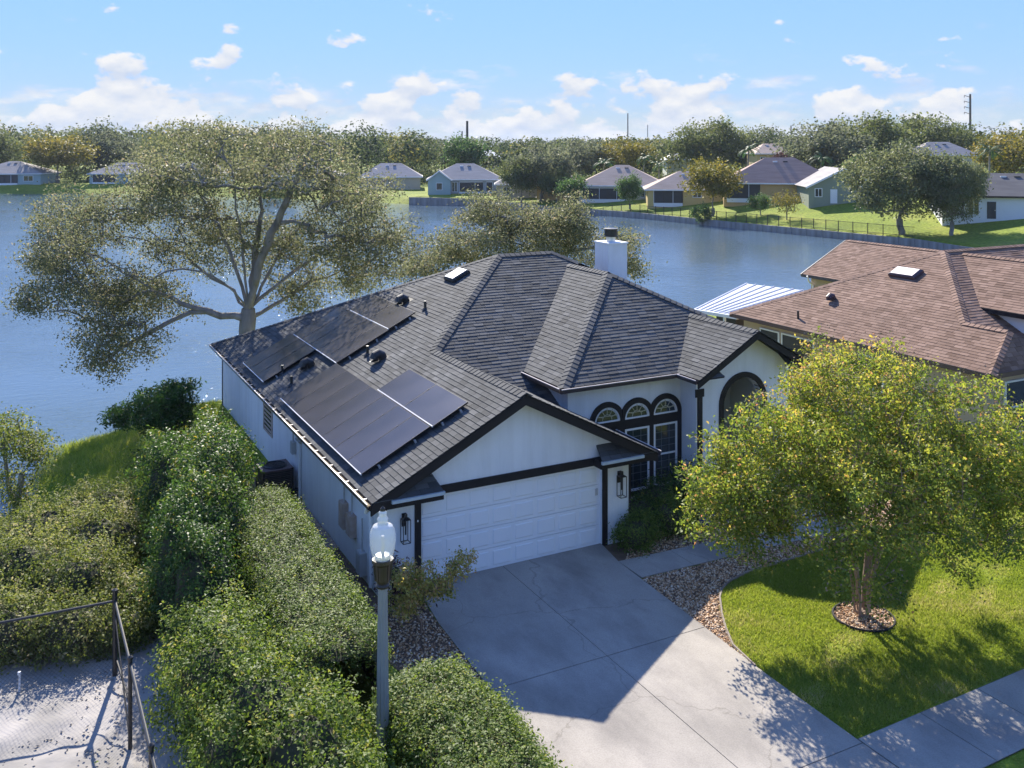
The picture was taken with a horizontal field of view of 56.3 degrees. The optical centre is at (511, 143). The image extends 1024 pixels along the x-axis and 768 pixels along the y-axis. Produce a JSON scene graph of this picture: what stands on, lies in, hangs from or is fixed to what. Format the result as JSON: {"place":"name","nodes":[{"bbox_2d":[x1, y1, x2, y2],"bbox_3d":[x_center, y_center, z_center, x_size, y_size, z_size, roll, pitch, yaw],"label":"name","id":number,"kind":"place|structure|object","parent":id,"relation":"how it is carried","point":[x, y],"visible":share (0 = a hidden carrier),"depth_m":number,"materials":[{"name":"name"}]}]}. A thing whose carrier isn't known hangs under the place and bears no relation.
{"place":"outdoors","nodes":[
{"label":"outdoors","id":0,"kind":"place"},
{"bbox_2d":[0,629,201,767],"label":"sand lot","id":1,"kind":"structure","parent":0,"point":[25,716],"depth_m":16.58,"materials":[{"name":"beige sand"}]},
{"bbox_2d":[3,670,183,767],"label":"sand clods","id":2,"kind":"object","parent":1,"relation":"on","point":[107,756],"visible":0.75,"depth_m":16.05,"materials":[{"name":"beige sand"}]},
{"bbox_2d":[0,194,919,515],"bbox_3d":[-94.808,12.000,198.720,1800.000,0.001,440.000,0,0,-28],"label":"lake","id":3,"kind":"structure","parent":0,"point":[694,264],"depth_m":79.80,"materials":[{"name":"blue liquid"}]},
{"bbox_2d":[0,153,1023,767],"bbox_3d":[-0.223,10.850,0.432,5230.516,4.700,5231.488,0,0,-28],"label":"ground","id":4,"kind":"structure","parent":0,"point":[994,233],"depth_m":36.55,"materials":[{"name":"green plant"}]},
{"bbox_2d":[0,128,31,163],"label":"shore tree","id":5,"kind":"object","parent":4,"relation":"on","point":[6,141],"visible":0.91,"depth_m":262.43,"materials":[{"name":"green plant"}]},
{"bbox_2d":[0,161,61,184],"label":"lakeside house","id":6,"kind":"structure","parent":4,"relation":"on","point":[15,172],"depth_m":236.72,"materials":[{"name":"white"}]},
{"bbox_2d":[0,567,66,674],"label":"scrub bush","id":7,"kind":"object","parent":4,"relation":"on","point":[11,610],"visible":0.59,"depth_m":18.41,"materials":[{"name":"green plant"}]},
{"bbox_2d":[0,400,77,518],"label":"thin tree","id":8,"kind":"object","parent":4,"relation":"on","point":[32,446],"visible":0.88,"depth_m":26.34,"materials":[{"name":"green plant"}]},
{"bbox_2d":[0,513,90,603],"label":"scrub bush","id":9,"kind":"object","parent":4,"relation":"on","point":[15,560],"visible":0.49,"depth_m":20.77,"materials":[{"name":"green plant"}]},
{"bbox_2d":[0,486,104,552],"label":"scrub bush","id":10,"kind":"object","parent":4,"relation":"on","point":[17,519],"visible":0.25,"depth_m":23.29,"materials":[{"name":"green plant"}]},
{"bbox_2d":[16,128,100,182],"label":"shore tree","id":11,"kind":"object","parent":4,"relation":"on","point":[47,153],"visible":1,"depth_m":240.09,"materials":[{"name":"green plant"}]},
{"bbox_2d":[3,578,131,677],"bbox_3d":[-8.763,9.417,18.758,2.403,1.387,2.351,0,0,-28],"label":"scrub bush","id":12,"kind":"object","parent":4,"relation":"on","point":[53,633],"visible":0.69,"depth_m":18.38,"materials":[{"name":"green plant"}]},
{"bbox_2d":[6,521,141,606],"bbox_3d":[-9.202,9.163,20.275,3.071,1.898,2.802,0,0,-28],"label":"scrub bush","id":13,"kind":"object","parent":4,"relation":"on","point":[71,572],"visible":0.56,"depth_m":20.10,"materials":[{"name":"green plant"}]},
{"bbox_2d":[0,588,156,767],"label":"chain link fence","id":14,"kind":"object","parent":4,"relation":"on","point":[115,620],"visible":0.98,"depth_m":17.25,"materials":[{"name":"black metal"}]},
{"bbox_2d":[30,489,157,574],"bbox_3d":[-9.793,9.110,22.526,3.105,2.003,2.637,0,0,-28],"label":"scrub bush","id":15,"kind":"object","parent":4,"relation":"on","point":[126,530],"visible":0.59,"depth_m":22.43,"materials":[{"name":"green plant"}]},
{"bbox_2d":[43,470,148,522],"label":"scrub bush","id":16,"kind":"object","parent":4,"relation":"on","point":[111,494],"visible":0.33,"depth_m":24.88,"materials":[{"name":"green plant"}]},
{"bbox_2d":[68,125,145,171],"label":"shore tree","id":17,"kind":"object","parent":4,"relation":"on","point":[107,147],"visible":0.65,"depth_m":259.19,"materials":[{"name":"green plant"}]},
{"bbox_2d":[74,561,159,623],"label":"scrub bush","id":18,"kind":"object","parent":4,"relation":"on","point":[132,587],"visible":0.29,"depth_m":19.79,"materials":[{"name":"green plant"}]},
{"bbox_2d":[81,587,163,663],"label":"scrub bush","id":19,"kind":"object","parent":4,"relation":"on","point":[137,624],"visible":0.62,"depth_m":18.77,"materials":[{"name":"green plant"}]},
{"bbox_2d":[87,162,160,183],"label":"lakeside house","id":20,"kind":"structure","parent":4,"relation":"on","point":[94,179],"depth_m":238.00,"materials":[{"name":"white"}]},
{"bbox_2d":[28,398,260,512],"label":"bank grass","id":21,"kind":"structure","parent":4,"relation":"on","point":[63,467],"depth_m":34.46,"materials":[{"name":"green plant"}]},
{"bbox_2d":[94,375,206,441],"bbox_3d":[-12.358,9.313,32.867,3.620,2.561,3.015,0,0,-28],"label":"shrub","id":22,"kind":"object","parent":4,"relation":"on","point":[167,403],"visible":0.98,"depth_m":32.62,"materials":[{"name":"green plant"}]},
{"bbox_2d":[112,421,211,494],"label":"leafy shrub","id":23,"kind":"object","parent":4,"relation":"on","point":[133,452],"visible":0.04,"depth_m":27.64,"materials":[{"name":"green plant"}]},
{"bbox_2d":[119,468,250,658],"bbox_3d":[-6.655,8.445,19.259,2.714,3.324,2.588,0,0,17],"label":"tall shrub","id":24,"kind":"object","parent":4,"relation":"on","point":[181,568],"visible":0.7,"depth_m":19.12,"materials":[{"name":"green plant"}]},
{"bbox_2d":[117,395,265,585],"bbox_3d":[-7.509,8.359,23.219,3.600,3.521,6.998,0,0,-28],"label":"tall shrub","id":25,"kind":"object","parent":4,"relation":"on","point":[213,463],"visible":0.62,"depth_m":23.19,"materials":[{"name":"green plant"}]},
{"bbox_2d":[1,110,442,392],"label":"spreading tree","id":26,"kind":"object","parent":4,"relation":"on","point":[119,296],"visible":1,"depth_m":40.53,"materials":[{"name":"green plant"}]},
{"bbox_2d":[140,574,407,767],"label":"leafy shrub","id":27,"kind":"object","parent":4,"relation":"on","point":[233,713],"visible":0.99,"depth_m":14.72,"materials":[{"name":"green plant"}]},
{"bbox_2d":[240,465,377,606],"bbox_3d":[-5.834,9.992,25.025,1.440,0.001,10.300,0,0,-28],"label":"mulch strip","id":28,"kind":"object","parent":4,"relation":"on","point":[350,568],"depth_m":22.08,"materials":[{"name":"soil"}]},
{"bbox_2d":[254,459,301,500],"bbox_3d":[-6.574,9.530,26.957,1.159,0.941,1.290,0,0,-28],"label":"air conditioner","id":29,"kind":"object","parent":28,"relation":"on","point":[279,472],"visible":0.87,"depth_m":26.80,"materials":[{"name":"metal"}]},
{"bbox_2d":[229,478,396,714],"bbox_3d":[-4.651,9.075,20.122,2.526,1.894,8.782,0,0,-28],"label":"clipped hedge","id":30,"kind":"object","parent":4,"relation":"on","point":[289,571],"visible":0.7,"depth_m":18.82,"materials":[{"name":"green plant"}]},
{"bbox_2d":[372,506,392,767],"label":"street lamp","id":31,"kind":"object","parent":4,"relation":"on","point":[382,561],"visible":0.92,"depth_m":14.93,"materials":[{"name":"grey metal"}]},
{"bbox_2d":[358,163,422,189],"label":"lakeside house","id":32,"kind":"structure","parent":4,"relation":"on","point":[411,180],"depth_m":208.52,"materials":[{"name":"white"}]},
{"bbox_2d":[362,598,542,756],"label":"side pebbles","id":33,"kind":"object","parent":4,"relation":"on","point":[429,637],"visible":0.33,"depth_m":19.19,"materials":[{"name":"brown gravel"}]},
{"bbox_2d":[388,545,478,633],"bbox_3d":[-1.632,9.216,19.653,2.109,1.587,1.324,0,0,-15],"label":"croton shrub","id":34,"kind":"object","parent":33,"relation":"on","point":[406,605],"visible":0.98,"depth_m":19.44,"materials":[{"name":"green plant"}]},
{"bbox_2d":[426,163,499,194],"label":"lakeside house","id":35,"kind":"structure","parent":4,"relation":"on","point":[456,178],"depth_m":197.04,"materials":[{"name":"white"}]},
{"bbox_2d":[437,131,492,166],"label":"shore tree","id":36,"kind":"object","parent":4,"relation":"on","point":[470,151],"visible":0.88,"depth_m":244.21,"materials":[{"name":"green plant"}]},
{"bbox_2d":[358,648,572,767],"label":"clipped hedge","id":37,"kind":"object","parent":4,"relation":"on","point":[442,715],"visible":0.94,"depth_m":14.62,"materials":[{"name":"green plant"}]},
{"bbox_2d":[31,163,952,193],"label":"garden shrubbery","id":38,"kind":"object","parent":4,"relation":"on","point":[75,173],"visible":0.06,"depth_m":245.13,"materials":[{"name":"green plant"}]},
{"bbox_2d":[209,228,808,595],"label":"white house","id":39,"kind":"structure","parent":4,"relation":"on","point":[576,385],"depth_m":26.66,"materials":[{"name":"grey"}]},
{"bbox_2d":[243,334,297,368],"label":"solar panel","id":40,"kind":"object","parent":39,"relation":"attached to","point":[269,351],"visible":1,"depth_m":32.67,"materials":[{"name":"black glass"}]},
{"bbox_2d":[249,339,305,374],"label":"solar panel","id":41,"kind":"object","parent":39,"relation":"attached to","point":[276,357],"visible":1,"depth_m":31.81,"materials":[{"name":"black glass"}]},
{"bbox_2d":[256,344,314,381],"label":"solar panel","id":42,"kind":"object","parent":39,"relation":"attached to","point":[273,370],"visible":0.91,"depth_m":30.89,"materials":[{"name":"black glass"}]},
{"bbox_2d":[280,363,346,407],"bbox_3d":[-5.821,7.087,28.101,1.721,0.890,1.049,0,0,-28],"label":"solar panel","id":43,"kind":"object","parent":39,"relation":"attached to","point":[304,390],"visible":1,"depth_m":28.09,"materials":[{"name":"black glass"}]},
{"bbox_2d":[293,306,348,339],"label":"solar panel","id":44,"kind":"object","parent":39,"relation":"attached to","point":[319,323],"visible":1,"depth_m":33.28,"materials":[{"name":"black glass"}]},
{"bbox_2d":[290,371,357,415],"bbox_3d":[-5.337,7.087,27.174,1.721,0.890,1.049,0,0,-28],"label":"solar panel","id":45,"kind":"object","parent":39,"relation":"attached to","point":[321,394],"visible":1,"depth_m":27.16,"materials":[{"name":"black glass"}]},
{"bbox_2d":[301,311,356,344],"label":"solar panel","id":46,"kind":"object","parent":39,"relation":"attached to","point":[327,328],"visible":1,"depth_m":32.41,"materials":[{"name":"black glass"}]},
{"bbox_2d":[299,378,370,426],"bbox_3d":[-4.852,7.087,26.247,1.721,0.890,1.049,0,0,-28],"label":"solar panel","id":47,"kind":"object","parent":39,"relation":"attached to","point":[330,404],"visible":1,"depth_m":26.23,"materials":[{"name":"black glass"}]},
{"bbox_2d":[309,315,366,349],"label":"solar panel","id":48,"kind":"object","parent":39,"relation":"attached to","point":[336,333],"visible":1,"depth_m":31.54,"materials":[{"name":"black glass"}]},
{"bbox_2d":[310,387,383,436],"bbox_3d":[-4.367,7.087,25.321,1.721,0.890,1.049,0,0,-28],"label":"solar panel","id":49,"kind":"object","parent":39,"relation":"attached to","point":[332,420],"visible":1,"depth_m":25.31,"materials":[{"name":"black glass"}]},
{"bbox_2d":[317,320,376,356],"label":"solar panel","id":50,"kind":"object","parent":39,"relation":"attached to","point":[346,338],"visible":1,"depth_m":30.66,"materials":[{"name":"black glass"}]},
{"bbox_2d":[326,325,387,362],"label":"solar panel","id":51,"kind":"object","parent":39,"relation":"attached to","point":[356,344],"visible":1,"depth_m":29.73,"materials":[{"name":"black glass"}]},
{"bbox_2d":[321,396,397,447],"bbox_3d":[-3.882,7.087,24.394,1.721,0.890,1.049,0,0,-28],"label":"solar panel","id":52,"kind":"object","parent":39,"relation":"attached to","point":[357,422],"visible":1,"depth_m":24.38,"materials":[{"name":"black glass"}]},
{"bbox_2d":[350,295,392,318],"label":"solar panel","id":53,"kind":"object","parent":39,"relation":"attached to","point":[371,307],"visible":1,"depth_m":32.53,"materials":[{"name":"black glass"}]},
{"bbox_2d":[333,405,412,461],"bbox_3d":[-3.398,7.087,23.468,1.721,0.890,1.049,0,0,-28],"label":"solar panel","id":54,"kind":"object","parent":39,"relation":"attached to","point":[370,434],"visible":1,"depth_m":23.45,"materials":[{"name":"black glass"}]},
{"bbox_2d":[347,415,429,474],"bbox_3d":[-2.902,7.087,22.521,1.721,0.890,1.094,0,0,-28],"label":"solar panel","id":55,"kind":"object","parent":39,"relation":"attached to","point":[384,447],"visible":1,"depth_m":22.48,"materials":[{"name":"black glass"}]},
{"bbox_2d":[368,303,414,329],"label":"solar panel","id":56,"kind":"object","parent":39,"relation":"attached to","point":[391,316],"visible":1,"depth_m":30.78,"materials":[{"name":"black glass"}]},
{"bbox_2d":[377,369,435,406],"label":"solar panel","id":57,"kind":"object","parent":39,"relation":"attached to","point":[406,387],"visible":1,"depth_m":25.10,"materials":[{"name":"black glass"}]},
{"bbox_2d":[403,384,467,426],"bbox_3d":[-1.884,6.412,23.443,0.941,0.493,1.943,0,0,-28],"label":"solar panel","id":58,"kind":"object","parent":39,"relation":"attached to","point":[435,405],"visible":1,"depth_m":23.37,"materials":[{"name":"black glass"}]},
{"bbox_2d":[421,466,597,583],"bbox_3d":[0.022,8.990,22.741,4.780,1.990,0.057,0,0,-28],"label":"garage door","id":59,"kind":"structure","parent":39,"relation":"in","point":[506,523],"depth_m":22.74,"materials":[{"name":"white paint"}]},
{"bbox_2d":[625,426,648,490],"bbox_3d":[3.484,8.780,26.651,0.820,1.750,0.034,0,0,-28],"label":"tall window","id":60,"kind":"structure","parent":39,"relation":"in","point":[638,470],"depth_m":26.70,"materials":[{"name":"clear glass"}]},
{"bbox_2d":[654,421,676,484],"bbox_3d":[4.343,8.780,27.101,0.820,1.750,0.034,0,0,-28],"label":"tall window","id":61,"kind":"structure","parent":39,"relation":"in","point":[665,434],"depth_m":27.11,"materials":[{"name":"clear glass"}]},
{"bbox_2d":[0,115,1023,181],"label":"woodland","id":62,"kind":"object","parent":4,"relation":"on","point":[411,151],"visible":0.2,"depth_m":265.05,"materials":[{"name":"green plant"}]},
{"bbox_2d":[496,155,545,202],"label":"shore tree","id":63,"kind":"object","parent":4,"relation":"on","point":[515,179],"visible":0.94,"depth_m":176.08,"materials":[{"name":"green plant"}]},
{"bbox_2d":[383,184,667,286],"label":"lakeside tree","id":64,"kind":"object","parent":4,"relation":"on","point":[546,226],"visible":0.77,"depth_m":49.20,"materials":[{"name":"green plant"}]},
{"bbox_2d":[504,139,580,200],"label":"shore tree","id":65,"kind":"object","parent":4,"relation":"on","point":[559,159],"visible":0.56,"depth_m":178.31,"materials":[{"name":"green plant"}]},
{"bbox_2d":[534,165,576,204],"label":"shore tree","id":66,"kind":"object","parent":4,"relation":"on","point":[547,186],"visible":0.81,"depth_m":173.06,"materials":[{"name":"green plant"}]},
{"bbox_2d":[555,171,591,203],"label":"shore tree","id":67,"kind":"object","parent":4,"relation":"on","point":[573,185],"visible":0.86,"depth_m":165.99,"materials":[{"name":"green plant"}]},
{"bbox_2d":[543,135,613,179],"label":"shore tree","id":68,"kind":"object","parent":4,"relation":"on","point":[584,152],"visible":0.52,"depth_m":221.92,"materials":[{"name":"green plant"}]},
{"bbox_2d":[579,165,658,203],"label":"lakeside house","id":69,"kind":"structure","parent":4,"relation":"on","point":[602,183],"depth_m":172.68,"materials":[{"name":"white"}]},
{"bbox_2d":[583,134,657,169],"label":"shore tree","id":70,"kind":"object","parent":4,"relation":"on","point":[628,153],"visible":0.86,"depth_m":218.77,"materials":[{"name":"green plant"}]},
{"bbox_2d":[613,171,644,208],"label":"shore tree","id":71,"kind":"object","parent":4,"relation":"on","point":[627,185],"visible":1,"depth_m":161.32,"materials":[{"name":"green plant"}]},
{"bbox_2d":[604,507,758,560],"bbox_3d":[4.044,9.990,25.170,4.880,0.001,3.160,0,0,-28],"label":"entry bed","id":72,"kind":"object","parent":4,"relation":"on","point":[618,555],"visible":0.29,"depth_m":23.72,"materials":[{"name":"brown soil"}]},
{"bbox_2d":[605,499,669,558],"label":"bed shrub","id":73,"kind":"object","parent":72,"relation":"on","point":[637,533],"visible":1,"depth_m":23.43,"materials":[{"name":"green plant"}]},
{"bbox_2d":[631,469,693,509],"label":"bed shrub","id":74,"kind":"object","parent":72,"relation":"on","point":[656,490],"visible":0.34,"depth_m":25.45,"materials":[{"name":"green plant"}]},
{"bbox_2d":[644,485,697,543],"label":"bed shrub","id":75,"kind":"object","parent":72,"relation":"on","point":[667,513],"visible":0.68,"depth_m":24.19,"materials":[{"name":"green plant"}]},
{"bbox_2d":[651,455,719,527],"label":"bed shrub","id":76,"kind":"object","parent":72,"relation":"on","point":[677,484],"visible":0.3,"depth_m":25.41,"materials":[{"name":"green plant"}]},
{"bbox_2d":[625,513,765,559],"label":"entry pebbles","id":77,"kind":"object","parent":72,"relation":"on","point":[681,544],"visible":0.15,"depth_m":23.91,"materials":[{"name":"beige gravel"}]},
{"bbox_2d":[642,171,722,208],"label":"lakeside house","id":78,"kind":"structure","parent":4,"relation":"on","point":[666,191],"depth_m":160.34,"materials":[{"name":"white"}]},
{"bbox_2d":[409,197,973,249],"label":"retaining wall","id":79,"kind":"structure","parent":4,"relation":"on","point":[779,229],"depth_m":132.57,"materials":[{"name":"grey concrete"}]},
{"bbox_2d":[659,115,762,168],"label":"shore tree","id":80,"kind":"object","parent":4,"relation":"on","point":[693,143],"visible":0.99,"depth_m":228.91,"materials":[{"name":"green plant"}]},
{"bbox_2d":[677,152,747,214],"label":"shore tree","id":81,"kind":"object","parent":4,"relation":"on","point":[719,181],"visible":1,"depth_m":144.51,"materials":[{"name":"green plant"}]},
{"bbox_2d":[694,283,803,325],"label":"patio roof","id":82,"kind":"structure","parent":4,"relation":"on","point":[723,306],"depth_m":45.20,"materials":[{"name":"white metal"}]},
{"bbox_2d":[599,204,912,235],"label":"shore fence","id":83,"kind":"object","parent":4,"relation":"on","point":[745,217],"visible":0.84,"depth_m":133.04,"materials":[{"name":"grey metal"}]},
{"bbox_2d":[642,498,898,655],"bbox_3d":[6.793,9.990,23.454,3.698,0.001,10.611,0,0,42],"label":"rock bed","id":84,"kind":"object","parent":4,"relation":"on","point":[693,609],"visible":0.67,"depth_m":21.68,"materials":[{"name":"brown gravel"}]},
{"bbox_2d":[723,157,818,206],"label":"lakeside house","id":85,"kind":"structure","parent":4,"relation":"on","point":[769,175],"depth_m":152.25,"materials":[{"name":"white"}]},
{"bbox_2d":[765,116,882,168],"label":"shore tree","id":86,"kind":"object","parent":4,"relation":"on","point":[827,145],"visible":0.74,"depth_m":184.77,"materials":[{"name":"green plant"}]},
{"bbox_2d":[794,166,878,207],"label":"lakeside house","id":87,"kind":"structure","parent":4,"relation":"on","point":[817,188],"depth_m":141.30,"materials":[{"name":"white"}]},
{"bbox_2d":[670,323,1023,625],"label":"crape myrtle","id":88,"kind":"object","parent":4,"relation":"on","point":[950,446],"visible":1,"depth_m":19.51,"materials":[{"name":"green plant"}]},
{"bbox_2d":[834,602,893,632],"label":"tree ring pebbles","id":89,"kind":"object","parent":4,"relation":"on","point":[853,617],"visible":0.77,"depth_m":20.08,"materials":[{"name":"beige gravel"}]},
{"bbox_2d":[810,109,931,164],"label":"shore tree","id":90,"kind":"object","parent":4,"relation":"on","point":[886,133],"visible":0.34,"depth_m":192.41,"materials":[{"name":"green plant"}]},
{"bbox_2d":[719,520,1023,737],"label":"lawn grass","id":91,"kind":"structure","parent":4,"relation":"on","point":[931,599],"depth_m":19.45,"materials":[{"name":"green plant"}]},
{"bbox_2d":[729,240,1023,452],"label":"neighbour house","id":92,"kind":"structure","parent":4,"relation":"on","point":[954,310],"depth_m":35.74,"materials":[{"name":"brown tile"}]},
{"bbox_2d":[781,332,814,376],"bbox_3d":[11.249,8.300,37.658,0.065,1.420,1.770,0,0,-28],"label":"window","id":93,"kind":"structure","parent":92,"relation":"in","point":[790,341],"depth_m":37.70,"materials":[{"name":"white"}]},
{"bbox_2d":[1003,378,1023,432],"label":"window","id":94,"kind":"structure","parent":92,"relation":"in","point":[1016,385],"depth_m":30.95,"materials":[{"name":"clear glass"}]},
{"bbox_2d":[828,132,964,234],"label":"shore tree","id":95,"kind":"object","parent":4,"relation":"on","point":[893,183],"visible":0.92,"depth_m":115.53,"materials":[{"name":"green plant"}]},
{"bbox_2d":[891,111,986,161],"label":"shore tree","id":96,"kind":"object","parent":4,"relation":"on","point":[938,133],"visible":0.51,"depth_m":209.90,"materials":[{"name":"green plant"}]},
{"bbox_2d":[899,142,979,170],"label":"lakeside house","id":97,"kind":"structure","parent":4,"relation":"on","point":[949,147],"depth_m":191.36,"materials":[{"name":"white"}]},
{"bbox_2d":[913,146,995,235],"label":"shore tree","id":98,"kind":"object","parent":4,"relation":"on","point":[969,190],"visible":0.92,"depth_m":112.22,"materials":[{"name":"green plant"}]},
{"bbox_2d":[931,173,1023,225],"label":"lakeside house","id":99,"kind":"structure","parent":4,"relation":"on","point":[1004,200],"depth_m":117.96,"materials":[{"name":"white paint"}]},
{"bbox_2d":[964,123,1023,172],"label":"shore tree","id":100,"kind":"object","parent":4,"relation":"on","point":[1012,158],"visible":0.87,"depth_m":163.52,"materials":[{"name":"green plant"}]},
{"bbox_2d":[0,0,1023,143],"label":"sky","id":101,"kind":"structure","parent":0,"point":[551,69],"materials":[{"name":"blue"}]},
{"bbox_2d":[420,543,896,767],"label":"driveway","id":102,"kind":"structure","parent":0,"point":[599,655],"depth_m":17.89,"materials":[{"name":"concrete"}]},
{"bbox_2d":[619,489,861,577],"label":"entry path","id":103,"kind":"structure","parent":0,"point":[665,561],"depth_m":23.09,"materials":[{"name":"concrete"}]},
{"bbox_2d":[858,669,1023,767],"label":"pavement","id":104,"kind":"structure","parent":0,"point":[981,727],"depth_m":16.19,"materials":[{"name":"concrete"}]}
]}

